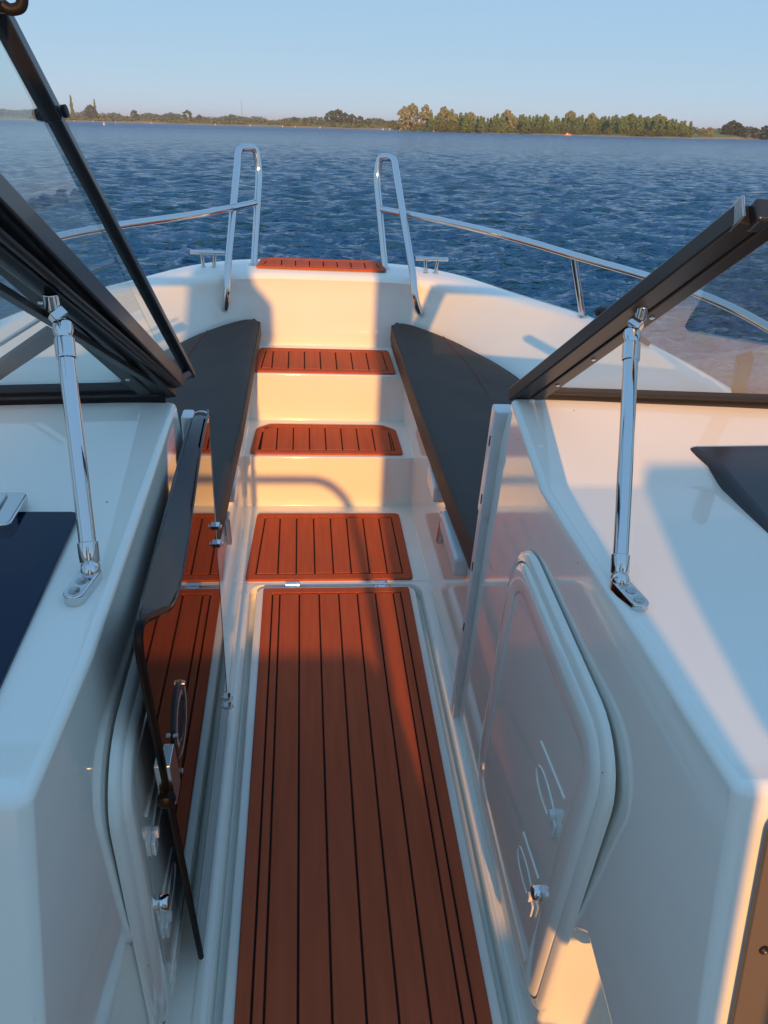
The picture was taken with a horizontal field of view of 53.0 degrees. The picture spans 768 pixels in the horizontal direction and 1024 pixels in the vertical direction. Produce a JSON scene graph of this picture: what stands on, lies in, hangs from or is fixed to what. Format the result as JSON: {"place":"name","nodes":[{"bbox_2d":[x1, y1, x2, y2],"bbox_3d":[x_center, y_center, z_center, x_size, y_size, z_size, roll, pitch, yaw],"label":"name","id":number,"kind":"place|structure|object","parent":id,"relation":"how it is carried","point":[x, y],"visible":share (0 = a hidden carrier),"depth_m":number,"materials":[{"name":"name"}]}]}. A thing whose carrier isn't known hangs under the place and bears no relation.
{"place":"outdoors","nodes":[
{"label":"outdoors","id":0,"kind":"place"},
{"bbox_2d":[0,116,765,137],"bbox_3d":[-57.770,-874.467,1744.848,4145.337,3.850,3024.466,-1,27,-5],"label":"shore land","id":1,"kind":"structure","parent":0,"point":[692,136],"depth_m":506.20,"materials":[{"name":"green plant"}]},
{"bbox_2d":[69,95,75,119],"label":"poplar tree","id":2,"kind":"object","parent":1,"relation":"on","point":[72,110],"visible":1,"depth_m":841.28,"materials":[{"name":"green plant"}]},
{"bbox_2d":[84,104,96,117],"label":"round tree","id":3,"kind":"object","parent":1,"relation":"on","point":[89,108],"visible":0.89,"depth_m":838.62,"materials":[{"name":"green plant"}]},
{"bbox_2d":[130,109,138,117],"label":"round tree","id":4,"kind":"object","parent":1,"relation":"on","point":[133,113],"visible":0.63,"depth_m":852.00,"materials":[{"name":"green plant"}]},
{"bbox_2d":[181,110,192,118],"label":"round tree","id":5,"kind":"object","parent":1,"relation":"on","point":[189,113],"visible":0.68,"depth_m":864.49,"materials":[{"name":"green plant"}]},
{"bbox_2d":[26,115,411,128],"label":"bank scrub","id":6,"kind":"object","parent":1,"relation":"on","point":[268,122],"visible":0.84,"depth_m":710.63,"materials":[{"name":"green plant"}]},
{"bbox_2d":[324,110,337,122],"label":"round tree","id":7,"kind":"object","parent":1,"relation":"on","point":[330,114],"visible":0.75,"depth_m":636.35,"materials":[{"name":"green plant"}]},
{"bbox_2d":[331,109,346,122],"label":"round tree","id":8,"kind":"object","parent":1,"relation":"on","point":[339,112],"visible":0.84,"depth_m":636.70,"materials":[{"name":"green plant"}]},
{"bbox_2d":[338,112,350,122],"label":"round tree","id":9,"kind":"object","parent":1,"relation":"on","point":[347,115],"visible":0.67,"depth_m":638.15,"materials":[{"name":"green plant"}]},
{"bbox_2d":[347,114,356,122],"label":"round tree","id":10,"kind":"object","parent":1,"relation":"on","point":[353,117],"visible":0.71,"depth_m":638.31,"materials":[{"name":"green plant"}]},
{"bbox_2d":[356,115,363,122],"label":"round tree","id":11,"kind":"object","parent":1,"relation":"on","point":[360,118],"visible":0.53,"depth_m":639.71,"materials":[{"name":"green plant"}]},
{"bbox_2d":[0,108,764,134],"bbox_3d":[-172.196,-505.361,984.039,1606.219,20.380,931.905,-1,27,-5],"label":"wood","id":12,"kind":"object","parent":1,"relation":"on","point":[25,113],"visible":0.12,"depth_m":1032.13,"materials":[{"name":"green plant"}]},
{"bbox_2d":[396,106,409,130],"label":"willow tree","id":13,"kind":"object","parent":1,"relation":"on","point":[403,113],"visible":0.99,"depth_m":459.35,"materials":[{"name":"brown plant"}]},
{"bbox_2d":[405,103,418,130],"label":"willow tree","id":14,"kind":"object","parent":1,"relation":"on","point":[413,108],"visible":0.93,"depth_m":459.67,"materials":[{"name":"green plant"}]},
{"bbox_2d":[412,124,420,130],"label":"bush","id":15,"kind":"object","parent":1,"relation":"on","point":[416,125],"visible":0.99,"depth_m":443.31,"materials":[{"name":"green plant"}]},
{"bbox_2d":[419,124,428,131],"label":"bush","id":16,"kind":"object","parent":1,"relation":"on","point":[423,130],"visible":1,"depth_m":434.81,"materials":[{"name":"green plant"}]},
{"bbox_2d":[417,104,432,131],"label":"willow tree","id":17,"kind":"object","parent":1,"relation":"on","point":[423,115],"visible":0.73,"depth_m":456.26,"materials":[{"name":"brown plant"}]},
{"bbox_2d":[427,113,434,131],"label":"poplar tree","id":18,"kind":"object","parent":1,"relation":"on","point":[431,121],"visible":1,"depth_m":441.67,"materials":[{"name":"green plant"}]},
{"bbox_2d":[434,115,437,130],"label":"poplar tree","id":19,"kind":"object","parent":1,"relation":"on","point":[435,122],"visible":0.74,"depth_m":448.51,"materials":[{"name":"green plant"}]},
{"bbox_2d":[435,124,444,131],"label":"bush","id":20,"kind":"object","parent":1,"relation":"on","point":[438,126],"visible":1,"depth_m":440.69,"materials":[{"name":"green plant"}]},
{"bbox_2d":[439,117,443,129],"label":"poplar tree","id":21,"kind":"object","parent":1,"relation":"on","point":[441,121],"visible":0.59,"depth_m":448.15,"materials":[{"name":"green plant"}]},
{"bbox_2d":[448,124,458,131],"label":"bush","id":22,"kind":"object","parent":1,"relation":"on","point":[454,126],"visible":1,"depth_m":437.21,"materials":[{"name":"green plant"}]},
{"bbox_2d":[461,113,468,132],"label":"poplar tree","id":23,"kind":"object","parent":1,"relation":"on","point":[464,123],"visible":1,"depth_m":435.34,"materials":[{"name":"green plant"}]},
{"bbox_2d":[468,117,473,132],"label":"poplar tree","id":24,"kind":"object","parent":1,"relation":"on","point":[471,125],"visible":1,"depth_m":435.61,"materials":[{"name":"green plant"}]},
{"bbox_2d":[467,112,475,126],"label":"willow tree","id":25,"kind":"object","parent":1,"relation":"on","point":[471,114],"visible":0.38,"depth_m":452.09,"materials":[{"name":"green plant"}]},
{"bbox_2d":[477,116,483,132],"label":"poplar tree","id":26,"kind":"object","parent":1,"relation":"on","point":[480,129],"visible":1,"depth_m":434.43,"materials":[{"name":"green plant"}]},
{"bbox_2d":[484,118,490,130],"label":"poplar tree","id":27,"kind":"object","parent":1,"relation":"on","point":[487,124],"visible":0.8,"depth_m":449.51,"materials":[{"name":"green plant"}]},
{"bbox_2d":[489,126,499,132],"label":"bush","id":28,"kind":"object","parent":1,"relation":"on","point":[492,128],"visible":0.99,"depth_m":429.75,"materials":[{"name":"green plant"}]},
{"bbox_2d":[493,113,498,131],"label":"poplar tree","id":29,"kind":"object","parent":1,"relation":"on","point":[496,121],"visible":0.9,"depth_m":434.72,"materials":[{"name":"green plant"}]},
{"bbox_2d":[497,117,501,132],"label":"poplar tree","id":30,"kind":"object","parent":1,"relation":"on","point":[499,125],"visible":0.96,"depth_m":433.98,"materials":[{"name":"green plant"}]},
{"bbox_2d":[500,116,507,132],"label":"poplar tree","id":31,"kind":"object","parent":1,"relation":"on","point":[504,126],"visible":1,"depth_m":432.90,"materials":[{"name":"green plant"}]},
{"bbox_2d":[501,109,513,130],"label":"willow tree","id":32,"kind":"object","parent":1,"relation":"on","point":[507,114],"visible":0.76,"depth_m":441.69,"materials":[{"name":"green plant"}]},
{"bbox_2d":[511,114,516,131],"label":"willow tree","id":33,"kind":"object","parent":1,"relation":"on","point":[514,122],"visible":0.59,"depth_m":446.57,"materials":[{"name":"green plant"}]},
{"bbox_2d":[518,114,525,130],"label":"poplar tree","id":34,"kind":"object","parent":1,"relation":"on","point":[522,120],"visible":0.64,"depth_m":447.09,"materials":[{"name":"green plant"}]},
{"bbox_2d":[522,116,528,133],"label":"poplar tree","id":35,"kind":"object","parent":1,"relation":"on","point":[525,121],"visible":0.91,"depth_m":435.65,"materials":[{"name":"green plant"}]},
{"bbox_2d":[526,126,535,133],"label":"bush","id":36,"kind":"object","parent":1,"relation":"on","point":[532,130],"visible":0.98,"depth_m":432.62,"materials":[{"name":"green plant"}]},
{"bbox_2d":[529,116,534,131],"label":"poplar tree","id":37,"kind":"object","parent":1,"relation":"on","point":[532,121],"visible":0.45,"depth_m":455.98,"materials":[{"name":"green plant"}]},
{"bbox_2d":[531,115,538,132],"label":"poplar tree","id":38,"kind":"object","parent":1,"relation":"on","point":[534,123],"visible":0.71,"depth_m":438.26,"materials":[{"name":"green plant"}]},
{"bbox_2d":[536,116,542,132],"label":"poplar tree","id":39,"kind":"object","parent":1,"relation":"on","point":[539,123],"visible":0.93,"depth_m":434.78,"materials":[{"name":"green plant"}]},
{"bbox_2d":[543,116,551,133],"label":"poplar tree","id":40,"kind":"object","parent":1,"relation":"on","point":[547,126],"visible":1,"depth_m":429.90,"materials":[{"name":"green plant"}]},
{"bbox_2d":[553,116,557,130],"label":"poplar tree","id":41,"kind":"object","parent":1,"relation":"on","point":[555,121],"visible":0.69,"depth_m":448.44,"materials":[{"name":"green plant"}]},
{"bbox_2d":[555,118,560,132],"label":"poplar tree","id":42,"kind":"object","parent":1,"relation":"on","point":[558,123],"visible":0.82,"depth_m":447.33,"materials":[{"name":"green plant"}]},
{"bbox_2d":[556,127,564,133],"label":"bush","id":43,"kind":"object","parent":1,"relation":"on","point":[562,128],"visible":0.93,"depth_m":428.88,"materials":[{"name":"green plant"}]},
{"bbox_2d":[561,118,567,132],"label":"poplar tree","id":44,"kind":"object","parent":1,"relation":"on","point":[565,124],"visible":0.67,"depth_m":444.98,"materials":[{"name":"green plant"}]},
{"bbox_2d":[563,127,573,133],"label":"bush","id":45,"kind":"object","parent":1,"relation":"on","point":[565,129],"visible":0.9,"depth_m":428.81,"materials":[{"name":"green plant"}]},
{"bbox_2d":[563,110,577,130],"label":"willow tree","id":46,"kind":"object","parent":1,"relation":"on","point":[569,114],"visible":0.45,"depth_m":452.46,"materials":[{"name":"green plant"}]},
{"bbox_2d":[568,115,573,131],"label":"poplar tree","id":47,"kind":"object","parent":1,"relation":"on","point":[571,119],"visible":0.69,"depth_m":446.40,"materials":[{"name":"green plant"}]},
{"bbox_2d":[570,127,577,134],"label":"bush","id":48,"kind":"object","parent":1,"relation":"on","point":[574,129],"visible":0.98,"depth_m":428.80,"materials":[{"name":"green plant"}]},
{"bbox_2d":[574,116,581,132],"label":"poplar tree","id":49,"kind":"object","parent":1,"relation":"on","point":[578,124],"visible":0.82,"depth_m":439.67,"materials":[{"name":"green plant"}]},
{"bbox_2d":[578,114,584,132],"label":"poplar tree","id":50,"kind":"object","parent":1,"relation":"on","point":[582,121],"visible":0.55,"depth_m":443.50,"materials":[{"name":"green plant"}]},
{"bbox_2d":[583,117,591,132],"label":"poplar tree","id":51,"kind":"object","parent":1,"relation":"on","point":[587,125],"visible":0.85,"depth_m":441.20,"materials":[{"name":"green plant"}]},
{"bbox_2d":[583,113,597,129],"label":"willow tree","id":52,"kind":"object","parent":1,"relation":"on","point":[592,116],"visible":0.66,"depth_m":443.90,"materials":[{"name":"green plant"}]},
{"bbox_2d":[586,128,595,133],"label":"bush","id":53,"kind":"object","parent":1,"relation":"on","point":[590,129],"visible":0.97,"depth_m":432.89,"materials":[{"name":"green plant"}]},
{"bbox_2d":[592,120,595,132],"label":"poplar tree","id":54,"kind":"object","parent":1,"relation":"on","point":[594,126],"visible":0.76,"depth_m":442.92,"materials":[{"name":"green plant"}]},
{"bbox_2d":[597,117,604,133],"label":"poplar tree","id":55,"kind":"object","parent":1,"relation":"on","point":[602,125],"visible":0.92,"depth_m":449.24,"materials":[{"name":"green plant"}]},
{"bbox_2d":[602,128,612,134],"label":"bush","id":56,"kind":"object","parent":1,"relation":"on","point":[610,132],"visible":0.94,"depth_m":420.25,"materials":[{"name":"green plant"}]},
{"bbox_2d":[604,116,611,133],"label":"poplar tree","id":57,"kind":"object","parent":1,"relation":"on","point":[607,124],"visible":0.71,"depth_m":444.12,"materials":[{"name":"green plant"}]},
{"bbox_2d":[610,114,619,133],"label":"poplar tree","id":58,"kind":"object","parent":1,"relation":"on","point":[615,121],"visible":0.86,"depth_m":431.96,"materials":[{"name":"green plant"}]},
{"bbox_2d":[617,116,623,133],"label":"poplar tree","id":59,"kind":"object","parent":1,"relation":"on","point":[620,122],"visible":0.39,"depth_m":438.63,"materials":[{"name":"green plant"}]},
{"bbox_2d":[619,116,628,134],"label":"poplar tree","id":60,"kind":"object","parent":1,"relation":"on","point":[625,126],"visible":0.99,"depth_m":420.56,"materials":[{"name":"green plant"}]},
{"bbox_2d":[626,128,636,135],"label":"bush","id":61,"kind":"object","parent":1,"relation":"on","point":[630,133],"visible":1,"depth_m":419.69,"materials":[{"name":"green plant"}]},
{"bbox_2d":[628,113,635,133],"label":"poplar tree","id":62,"kind":"object","parent":1,"relation":"on","point":[631,122],"visible":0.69,"depth_m":445.27,"materials":[{"name":"green plant"}]},
{"bbox_2d":[634,115,643,135],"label":"poplar tree","id":63,"kind":"object","parent":1,"relation":"on","point":[637,126],"visible":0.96,"depth_m":418.69,"materials":[{"name":"green plant"}]},
{"bbox_2d":[636,117,644,135],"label":"poplar tree","id":64,"kind":"object","parent":1,"relation":"on","point":[642,126],"visible":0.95,"depth_m":419.20,"materials":[{"name":"green plant"}]},
{"bbox_2d":[639,129,651,136],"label":"bush","id":65,"kind":"object","parent":1,"relation":"on","point":[647,131],"visible":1,"depth_m":415.25,"materials":[{"name":"green plant"}]},
{"bbox_2d":[643,116,649,134],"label":"poplar tree","id":66,"kind":"object","parent":1,"relation":"on","point":[647,120],"visible":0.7,"depth_m":434.99,"materials":[{"name":"green plant"}]},
{"bbox_2d":[648,116,655,130],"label":"poplar tree","id":67,"kind":"object","parent":1,"relation":"on","point":[652,123],"visible":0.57,"depth_m":425.34,"materials":[{"name":"green plant"}]},
{"bbox_2d":[651,118,658,135],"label":"poplar tree","id":68,"kind":"object","parent":1,"relation":"on","point":[655,126],"visible":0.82,"depth_m":419.71,"materials":[{"name":"green plant"}]},
{"bbox_2d":[657,118,664,135],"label":"poplar tree","id":69,"kind":"object","parent":1,"relation":"on","point":[662,125],"visible":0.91,"depth_m":417.38,"materials":[{"name":"green plant"}]},
{"bbox_2d":[662,130,671,136],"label":"bush","id":70,"kind":"object","parent":1,"relation":"on","point":[667,132],"visible":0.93,"depth_m":413.55,"materials":[{"name":"green plant"}]},
{"bbox_2d":[664,120,671,134],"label":"poplar tree","id":71,"kind":"object","parent":1,"relation":"on","point":[668,126],"visible":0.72,"depth_m":428.52,"materials":[{"name":"green plant"}]},
{"bbox_2d":[671,119,677,135],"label":"poplar tree","id":72,"kind":"object","parent":1,"relation":"on","point":[674,127],"visible":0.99,"depth_m":418.02,"materials":[{"name":"green plant"}]},
{"bbox_2d":[676,121,684,135],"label":"poplar tree","id":73,"kind":"object","parent":1,"relation":"on","point":[680,129],"visible":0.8,"depth_m":425.89,"materials":[{"name":"green plant"}]},
{"bbox_2d":[683,126,688,136],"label":"poplar tree","id":74,"kind":"object","parent":1,"relation":"on","point":[685,132],"visible":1,"depth_m":412.89,"materials":[{"name":"green plant"}]},
{"bbox_2d":[688,121,692,135],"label":"poplar tree","id":75,"kind":"object","parent":1,"relation":"on","point":[690,126],"visible":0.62,"depth_m":436.50,"materials":[{"name":"green plant"}]},
{"bbox_2d":[698,127,706,135],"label":"willow tree","id":76,"kind":"object","parent":1,"relation":"on","point":[702,132],"visible":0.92,"depth_m":444.81,"materials":[{"name":"brown plant"}]},
{"bbox_2d":[705,127,713,136],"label":"willow tree","id":77,"kind":"object","parent":1,"relation":"on","point":[709,132],"visible":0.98,"depth_m":443.28,"materials":[{"name":"brown plant"}]},
{"bbox_2d":[719,123,733,135],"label":"round tree","id":78,"kind":"object","parent":1,"relation":"on","point":[728,126],"visible":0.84,"depth_m":482.57,"materials":[{"name":"green plant"}]},
{"bbox_2d":[724,120,739,134],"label":"round tree","id":79,"kind":"object","parent":1,"relation":"on","point":[733,122],"visible":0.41,"depth_m":491.65,"materials":[{"name":"green plant"}]},
{"bbox_2d":[733,123,744,135],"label":"round tree","id":80,"kind":"object","parent":1,"relation":"on","point":[739,129],"visible":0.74,"depth_m":491.61,"materials":[{"name":"green plant"}]},
{"bbox_2d":[739,127,749,137],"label":"round tree","id":81,"kind":"object","parent":1,"relation":"on","point":[743,130],"visible":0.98,"depth_m":482.83,"materials":[{"name":"green plant"}]},
{"bbox_2d":[749,127,759,138],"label":"round tree","id":82,"kind":"object","parent":1,"relation":"on","point":[752,131],"visible":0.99,"depth_m":484.99,"materials":[{"name":"green plant"}]},
{"bbox_2d":[758,125,767,139],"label":"round tree","id":83,"kind":"object","parent":1,"relation":"on","point":[764,128],"visible":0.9,"depth_m":487.15,"materials":[{"name":"green plant"}]},
{"bbox_2d":[0,119,767,393],"bbox_3d":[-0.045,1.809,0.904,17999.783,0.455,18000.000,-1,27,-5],"label":"water","id":84,"kind":"structure","parent":0,"point":[649,205],"depth_m":22.77,"materials":[{"name":"blue liquid"}]},
{"bbox_2d":[0,0,767,1023],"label":"motorboat","id":85,"kind":"object","parent":84,"relation":"on","point":[334,728],"visible":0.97,"depth_m":1.35,"materials":[{"name":"white plastic"}]},
{"bbox_2d":[133,409,233,959],"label":"glass door","id":86,"kind":"structure","parent":85,"relation":"in","point":[178,640],"depth_m":1.29,"materials":[{"name":"glass"}]},
{"bbox_2d":[120,319,260,548],"bbox_3d":[-0.691,-0.301,2.402,0.540,0.114,1.659,0,32,-6],"label":"seat cushion","id":87,"kind":"object","parent":85,"relation":"on","point":[223,359],"visible":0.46,"depth_m":2.47,"materials":[{"name":"grey fabric"}]},
{"bbox_2d":[390,322,519,569],"bbox_3d":[0.365,-0.301,2.515,0.540,0.114,1.659,0,32,-6],"label":"seat cushion","id":88,"kind":"object","parent":85,"relation":"on","point":[455,391],"visible":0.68,"depth_m":2.48,"materials":[{"name":"grey fabric"}]},
{"bbox_2d":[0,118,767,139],"bbox_3d":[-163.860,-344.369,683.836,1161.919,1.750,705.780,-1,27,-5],"label":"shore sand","id":89,"kind":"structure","parent":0,"point":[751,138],"depth_m":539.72,"materials":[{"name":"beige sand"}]},
{"bbox_2d":[437,106,449,131],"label":"willow tree","id":90,"kind":"object","parent":89,"relation":"on","point":[444,111],"visible":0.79,"depth_m":449.59,"materials":[{"name":"brown plant"}]},
{"bbox_2d":[445,112,453,131],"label":"poplar tree","id":91,"kind":"object","parent":89,"relation":"on","point":[449,121],"visible":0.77,"depth_m":447.49,"materials":[{"name":"green plant"}]},
{"bbox_2d":[445,109,456,131],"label":"willow tree","id":92,"kind":"object","parent":89,"relation":"on","point":[453,116],"visible":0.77,"depth_m":447.22,"materials":[{"name":"brown plant"}]},
{"bbox_2d":[457,112,462,130],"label":"poplar tree","id":93,"kind":"object","parent":89,"relation":"on","point":[460,119],"visible":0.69,"depth_m":446.37,"materials":[{"name":"green plant"}]},
{"bbox_2d":[474,116,480,130],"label":"poplar tree","id":94,"kind":"object","parent":89,"relation":"on","point":[477,121],"visible":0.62,"depth_m":441.59,"materials":[{"name":"green plant"}]},
{"bbox_2d":[0,0,767,134],"label":"sky","id":95,"kind":"structure","parent":0,"point":[704,63],"materials":[{"name":"blue"}]}
]}

